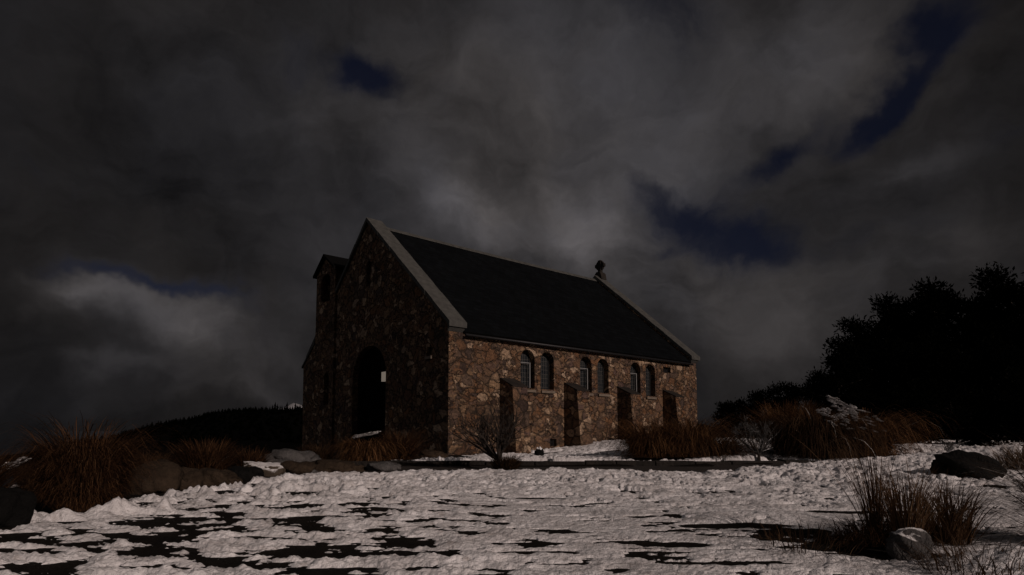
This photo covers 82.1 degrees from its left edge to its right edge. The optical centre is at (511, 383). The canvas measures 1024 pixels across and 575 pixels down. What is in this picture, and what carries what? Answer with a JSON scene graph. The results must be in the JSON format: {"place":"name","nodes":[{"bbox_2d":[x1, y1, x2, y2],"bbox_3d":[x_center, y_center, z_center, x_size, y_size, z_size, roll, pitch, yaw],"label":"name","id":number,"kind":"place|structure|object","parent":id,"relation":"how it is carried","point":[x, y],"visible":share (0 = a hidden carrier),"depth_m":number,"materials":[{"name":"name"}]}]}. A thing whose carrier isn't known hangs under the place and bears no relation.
{"place":"outdoors","nodes":[
{"label":"outdoors","id":0,"kind":"place"},
{"bbox_2d":[283,403,301,409],"bbox_3d":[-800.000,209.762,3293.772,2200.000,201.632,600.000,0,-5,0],"label":"mountain","id":1,"kind":"structure","parent":0,"point":[291,405],"depth_m":3272.64,"materials":[{"name":"white snow"}]},
{"bbox_2d":[0,405,732,470],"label":"hill","id":2,"kind":"structure","parent":0,"point":[273,444],"depth_m":119.98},
{"bbox_2d":[0,431,998,484],"bbox_3d":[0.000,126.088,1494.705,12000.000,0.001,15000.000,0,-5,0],"label":"water","id":3,"kind":"structure","parent":0,"point":[8,436],"depth_m":537.71,"materials":[{"name":"black liquid"}]},
{"bbox_2d":[0,435,1021,574],"bbox_3d":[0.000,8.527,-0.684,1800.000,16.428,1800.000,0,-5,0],"label":"ground","id":4,"kind":"structure","parent":0,"point":[157,546],"depth_m":4.00,"materials":[{"name":"soil"}]},
{"bbox_2d":[0,486,36,527],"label":"boulder","id":5,"kind":"object","parent":4,"relation":"on","point":[17,506],"visible":0.8,"depth_m":4.60,"materials":[{"name":"grey stone"}]},
{"bbox_2d":[0,461,38,487],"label":"tussock","id":6,"kind":"object","parent":4,"relation":"on","point":[25,478],"visible":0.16,"depth_m":7.31,"materials":[{"name":"brown plant"}]},
{"bbox_2d":[0,437,55,487],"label":"tussock","id":7,"kind":"object","parent":4,"relation":"on","point":[4,477],"visible":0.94,"depth_m":4.88,"materials":[{"name":"brown plant"}]},
{"bbox_2d":[0,410,179,511],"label":"tussock","id":8,"kind":"object","parent":4,"relation":"on","point":[87,475],"visible":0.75,"depth_m":5.30,"materials":[{"name":"brown plant"}]},
{"bbox_2d":[125,459,183,494],"bbox_3d":[-4.322,1.180,7.113,0.657,0.523,0.463,0,-5,0],"label":"boulder","id":9,"kind":"object","parent":4,"relation":"on","point":[169,474],"visible":0.56,"depth_m":6.99,"materials":[{"name":"stone"}]},
{"bbox_2d":[128,447,190,473],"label":"tussock","id":10,"kind":"object","parent":4,"relation":"on","point":[160,457],"visible":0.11,"depth_m":8.65,"materials":[{"name":"brown plant"}]},
{"bbox_2d":[179,466,203,490],"bbox_3d":[-4.131,1.246,7.424,0.496,0.384,0.370,0,-5,0],"label":"boulder","id":11,"kind":"object","parent":4,"relation":"on","point":[193,477],"visible":0.38,"depth_m":7.36,"materials":[{"name":"stone"}]},
{"bbox_2d":[158,434,255,469],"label":"tussock","id":12,"kind":"object","parent":4,"relation":"on","point":[203,456],"visible":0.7,"depth_m":9.11,"materials":[{"name":"brown plant"}]},
{"bbox_2d":[199,468,237,486],"bbox_3d":[-4.047,1.291,7.912,0.639,0.316,0.507,0,-5,0],"label":"boulder","id":13,"kind":"object","parent":4,"relation":"on","point":[214,477],"visible":0.56,"depth_m":7.74,"materials":[{"name":"stone"}]},
{"bbox_2d":[227,476,242,484],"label":"boulder","id":14,"kind":"object","parent":4,"relation":"on","point":[233,479],"visible":0.4,"depth_m":7.87,"materials":[{"name":"stone"}]},
{"bbox_2d":[228,466,263,480],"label":"boulder","id":15,"kind":"object","parent":4,"relation":"on","point":[245,473],"visible":0.54,"depth_m":8.40,"materials":[{"name":"grey stone"}]},
{"bbox_2d":[228,445,281,467],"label":"tussock","id":16,"kind":"object","parent":4,"relation":"on","point":[256,458],"visible":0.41,"depth_m":9.99,"materials":[{"name":"brown plant"}]},
{"bbox_2d":[242,461,286,476],"bbox_3d":[-4.003,1.411,9.512,0.766,0.309,0.637,0,-5,0],"label":"boulder","id":17,"kind":"object","parent":4,"relation":"on","point":[271,469],"visible":0.54,"depth_m":9.38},
{"bbox_2d":[261,448,320,462],"bbox_3d":[-4.416,1.557,11.524,1.277,0.581,0.864,0,-5,0],"label":"boulder","id":18,"kind":"object","parent":4,"relation":"on","point":[285,454],"visible":0.47,"depth_m":11.20,"materials":[{"name":"grey stone"}]},
{"bbox_2d":[280,460,316,474],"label":"boulder","id":19,"kind":"object","parent":4,"relation":"on","point":[295,467],"visible":0.48,"depth_m":9.54,"materials":[{"name":"stone"}]},
{"bbox_2d":[301,440,340,458],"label":"tussock","id":20,"kind":"object","parent":4,"relation":"on","point":[320,452],"visible":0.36,"depth_m":12.76,"materials":[{"name":"brown plant"}]},
{"bbox_2d":[311,459,354,472],"bbox_3d":[-3.221,1.519,10.506,0.829,0.322,0.728,0,-5,0],"label":"boulder","id":21,"kind":"object","parent":4,"relation":"on","point":[328,465],"visible":0.53,"depth_m":10.30,"materials":[{"name":"stone"}]},
{"bbox_2d":[350,465,365,471],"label":"boulder","id":22,"kind":"object","parent":4,"relation":"on","point":[359,468],"visible":0.38,"depth_m":10.44,"materials":[{"name":"stone"}]},
{"bbox_2d":[320,431,406,460],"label":"tussock","id":23,"kind":"object","parent":4,"relation":"on","point":[357,451],"visible":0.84,"depth_m":12.47,"materials":[{"name":"brown plant"}]},
{"bbox_2d":[366,461,400,470],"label":"boulder","id":24,"kind":"object","parent":4,"relation":"on","point":[384,466],"visible":0.71,"depth_m":10.52,"materials":[{"name":"grey stone"}]},
{"bbox_2d":[365,429,444,460],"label":"tussock","id":25,"kind":"object","parent":4,"relation":"on","point":[412,448],"visible":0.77,"depth_m":12.97,"materials":[{"name":"brown plant"}]},
{"bbox_2d":[412,449,447,459],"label":"boulder","id":26,"kind":"object","parent":4,"relation":"on","point":[432,454],"visible":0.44,"depth_m":14.28,"materials":[{"name":"grey stone"}]},
{"bbox_2d":[431,385,533,468],"bbox_3d":[-0.352,0.857,10.839,1.745,1.661,1.607,-4,-6,39],"label":"bare shrub","id":27,"kind":"object","parent":4,"relation":"on","point":[483,439],"visible":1,"depth_m":10.72,"materials":[{"name":"brown plant"}]},
{"bbox_2d":[302,217,699,454],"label":"stone church","id":28,"kind":"structure","parent":4,"relation":"on","point":[414,332],"depth_m":21.81,"materials":[{"name":"stone"}]},
{"bbox_2d":[357,347,385,447],"bbox_3d":[-5.132,0.592,21.689,0.180,3.937,2.606,4,-6,-40],"label":"door","id":29,"kind":"structure","parent":28,"relation":"in","point":[372,372],"depth_m":21.84,"materials":[{"name":"brown wood"}]},
{"bbox_2d":[521,351,535,392],"bbox_3d":[0.454,-0.419,19.845,0.636,1.438,0.370,4,-6,-40],"label":"window","id":30,"kind":"structure","parent":28,"relation":"in","point":[525,359],"depth_m":20.02,"materials":[{"name":"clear glass"}]},
{"bbox_2d":[541,353,554,393],"bbox_3d":[1.147,-0.372,20.433,0.636,1.438,0.370,4,-6,-40],"label":"window","id":31,"kind":"structure","parent":28,"relation":"in","point":[544,359],"depth_m":20.62,"materials":[{"name":"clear glass"}]},
{"bbox_2d":[580,358,592,395],"bbox_3d":[2.647,-0.270,21.706,0.636,1.438,0.370,4,-6,-40],"label":"window","id":32,"kind":"structure","parent":28,"relation":"in","point":[583,365],"depth_m":21.87,"materials":[{"name":"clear glass"}]},
{"bbox_2d":[597,360,609,396],"bbox_3d":[3.371,-0.221,22.320,0.636,1.438,0.370,4,-6,-40],"label":"window","id":33,"kind":"structure","parent":28,"relation":"in","point":[600,367],"depth_m":22.52,"materials":[{"name":"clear glass"}]},
{"bbox_2d":[630,364,641,398],"bbox_3d":[4.863,-0.120,23.586,0.636,1.438,0.370,4,-6,-40],"label":"window","id":34,"kind":"structure","parent":28,"relation":"in","point":[633,375],"depth_m":23.77,"materials":[{"name":"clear glass"}]},
{"bbox_2d":[646,366,656,398],"bbox_3d":[5.609,-0.068,24.224,0.636,1.438,0.370,4,-6,-40],"label":"window","id":35,"kind":"structure","parent":28,"relation":"in","point":[648,383],"depth_m":24.44,"materials":[{"name":"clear glass"}]},
{"bbox_2d":[486,454,528,468],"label":"tussock","id":36,"kind":"object","parent":4,"relation":"on","point":[506,462],"visible":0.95,"depth_m":10.75,"materials":[{"name":"brown plant"}]},
{"bbox_2d":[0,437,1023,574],"bbox_3d":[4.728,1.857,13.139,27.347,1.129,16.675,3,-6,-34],"label":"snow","id":37,"kind":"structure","parent":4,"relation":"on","point":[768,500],"depth_m":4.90,"materials":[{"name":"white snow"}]},
{"bbox_2d":[733,398,838,450],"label":"tussock","id":38,"kind":"object","parent":37,"relation":"on","point":[788,409],"visible":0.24,"depth_m":13.98,"materials":[{"name":"brown plant"}]},
{"bbox_2d":[836,464,1023,545],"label":"tussock","id":39,"kind":"object","parent":37,"relation":"on","point":[951,517],"visible":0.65,"depth_m":3.69,"materials":[{"name":"plant"}]},
{"bbox_2d":[881,525,1023,574],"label":"tussock","id":40,"kind":"object","parent":37,"relation":"on","point":[959,551],"visible":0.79,"depth_m":3.00,"materials":[{"name":"brown plant"}]},
{"bbox_2d":[919,428,1023,548],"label":"tussock","id":41,"kind":"object","parent":37,"relation":"on","point":[1020,484],"visible":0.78,"depth_m":3.87,"materials":[{"name":"brown plant"}]},
{"bbox_2d":[983,440,1023,469],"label":"tussock","id":42,"kind":"object","parent":37,"relation":"on","point":[1003,464],"visible":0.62,"depth_m":9.27,"materials":[{"name":"plant"}]},
{"bbox_2d":[534,446,543,455],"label":"boulder","id":43,"kind":"object","parent":4,"relation":"on","point":[538,451],"visible":0.74,"depth_m":15.34,"materials":[{"name":"grey stone"}]},
{"bbox_2d":[352,459,816,465],"bbox_3d":[3.129,1.713,12.012,12.866,0.317,0.326,0,-5,0],"label":"stone edging","id":44,"kind":"object","parent":4,"relation":"on","point":[587,462],"visible":0.29,"depth_m":11.88,"materials":[{"name":"grey stone"}]},
{"bbox_2d":[586,412,714,458],"bbox_3d":[3.085,1.120,13.349,3.245,1.055,3.307,0,-5,0],"label":"tussock","id":45,"kind":"object","parent":4,"relation":"on","point":[636,444],"visible":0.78,"depth_m":12.85,"materials":[{"name":"brown plant"}]},
{"bbox_2d":[621,409,758,458],"bbox_3d":[3.896,1.079,13.155,3.229,1.060,3.282,0,-5,0],"label":"tussock","id":46,"kind":"object","parent":4,"relation":"on","point":[685,433],"visible":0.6,"depth_m":12.56,"materials":[{"name":"brown plant"}]},
{"bbox_2d":[669,427,774,458],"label":"tussock","id":47,"kind":"object","parent":4,"relation":"on","point":[725,442],"visible":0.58,"depth_m":12.39,"materials":[{"name":"brown plant"}]},
{"bbox_2d":[710,396,764,437],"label":"dark bush","id":48,"kind":"object","parent":4,"relation":"on","point":[737,416],"visible":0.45,"depth_m":23.64,"materials":[{"name":"green plant"}]},
{"bbox_2d":[730,413,781,460],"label":"bare shrub","id":49,"kind":"object","parent":4,"relation":"on","point":[761,444],"visible":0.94,"depth_m":12.24,"materials":[{"name":"brown plant"}]},
{"bbox_2d":[723,381,804,437],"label":"dark bush","id":50,"kind":"object","parent":4,"relation":"on","point":[759,397],"visible":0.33,"depth_m":22.73,"materials":[{"name":"green plant"}]},
{"bbox_2d":[735,511,888,561],"bbox_3d":[1.861,0.919,3.674,0.930,0.191,0.901,3,-6,-34],"label":"tussock","id":51,"kind":"object","parent":4,"relation":"on","point":[796,539],"visible":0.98,"depth_m":3.65,"materials":[{"name":"brown plant"}]},
{"bbox_2d":[769,373,859,424],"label":"dark bush","id":52,"kind":"object","parent":4,"relation":"on","point":[789,390],"visible":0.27,"depth_m":21.51,"materials":[{"name":"green plant"}]},
{"bbox_2d":[724,395,912,459],"bbox_3d":[6.673,0.937,12.769,3.710,1.309,4.036,0,-5,0],"label":"tussock","id":53,"kind":"object","parent":4,"relation":"on","point":[821,442],"visible":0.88,"depth_m":12.22,"materials":[{"name":"brown plant"}]},
{"bbox_2d":[794,356,883,422],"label":"dark bush","id":54,"kind":"object","parent":4,"relation":"on","point":[836,382],"visible":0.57,"depth_m":20.70,"materials":[{"name":"green plant"}]},
{"bbox_2d":[804,335,934,420],"bbox_3d":[14.140,0.281,23.089,4.738,4.441,4.185,0,-5,0],"label":"evergreen tree","id":55,"kind":"object","parent":4,"relation":"on","point":[855,354],"visible":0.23,"depth_m":22.50,"materials":[{"name":"green plant"}]},
{"bbox_2d":[793,426,949,538],"bbox_3d":[2.368,0.658,3.931,0.876,0.749,0.755,0,-5,0],"label":"tussock","id":56,"kind":"object","parent":4,"relation":"on","point":[865,514],"visible":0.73,"depth_m":3.91,"materials":[{"name":"plant"}]},
{"bbox_2d":[791,404,961,455],"bbox_3d":[8.006,1.028,13.355,3.652,1.150,3.441,0,-5,0],"label":"tussock","id":57,"kind":"object","parent":4,"relation":"on","point":[893,427],"visible":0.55,"depth_m":12.63,"materials":[{"name":"brown plant"}]},
{"bbox_2d":[815,508,942,551],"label":"tussock","id":58,"kind":"object","parent":4,"relation":"on","point":[851,528],"visible":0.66,"depth_m":3.78,"materials":[{"name":"brown plant"}]},
{"bbox_2d":[851,387,938,442],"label":"dark bush","id":59,"kind":"object","parent":4,"relation":"on","point":[893,403],"visible":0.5,"depth_m":17.56,"materials":[{"name":"green plant"}]},
{"bbox_2d":[829,288,967,382],"bbox_3d":[17.840,-0.685,27.261,5.922,7.062,6.227,2,-5,-24],"label":"evergreen tree","id":60,"kind":"object","parent":4,"relation":"on","point":[889,311],"visible":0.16,"depth_m":26.29,"materials":[{"name":"green plant"}]},
{"bbox_2d":[823,449,992,535],"bbox_3d":[2.413,0.704,3.652,0.920,0.625,0.820,3,-6,-35],"label":"tussock","id":61,"kind":"object","parent":4,"relation":"on","point":[912,517],"visible":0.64,"depth_m":3.58,"materials":[{"name":"plant"}]},
{"bbox_2d":[885,527,933,561],"bbox_3d":[2.308,0.959,3.435,0.256,0.239,0.218,0,-5,0],"label":"boulder","id":62,"kind":"object","parent":4,"relation":"on","point":[903,538],"visible":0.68,"depth_m":3.37,"materials":[{"name":"grey stone"}]},
{"bbox_2d":[868,276,1023,438],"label":"evergreen tree","id":63,"kind":"object","parent":4,"relation":"on","point":[932,306],"visible":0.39,"depth_m":24.21,"materials":[{"name":"green plant"}]},
{"bbox_2d":[941,439,967,450],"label":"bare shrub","id":64,"kind":"object","parent":4,"relation":"on","point":[948,448],"visible":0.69,"depth_m":12.54,"materials":[{"name":"brown plant"}]},
{"bbox_2d":[930,449,1007,479],"bbox_3d":[6.598,1.231,8.525,0.949,0.565,0.744,0,-5,0],"label":"boulder","id":65,"kind":"object","parent":4,"relation":"on","point":[962,465],"visible":0.65,"depth_m":8.29,"materials":[{"name":"grey stone"}]},
{"bbox_2d":[928,261,1023,392],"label":"evergreen tree","id":66,"kind":"object","parent":4,"relation":"on","point":[1013,332],"visible":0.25,"depth_m":23.58,"materials":[{"name":"green plant"}]},
{"bbox_2d":[0,0,1023,430],"label":"sky","id":67,"kind":"structure","parent":0,"point":[177,177],"materials":[{"name":"grey"}]},
{"bbox_2d":[360,463,788,472],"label":"path","id":68,"kind":"structure","parent":0,"point":[667,468],"depth_m":11.21,"materials":[{"name":"grey gravel"}]}
]}

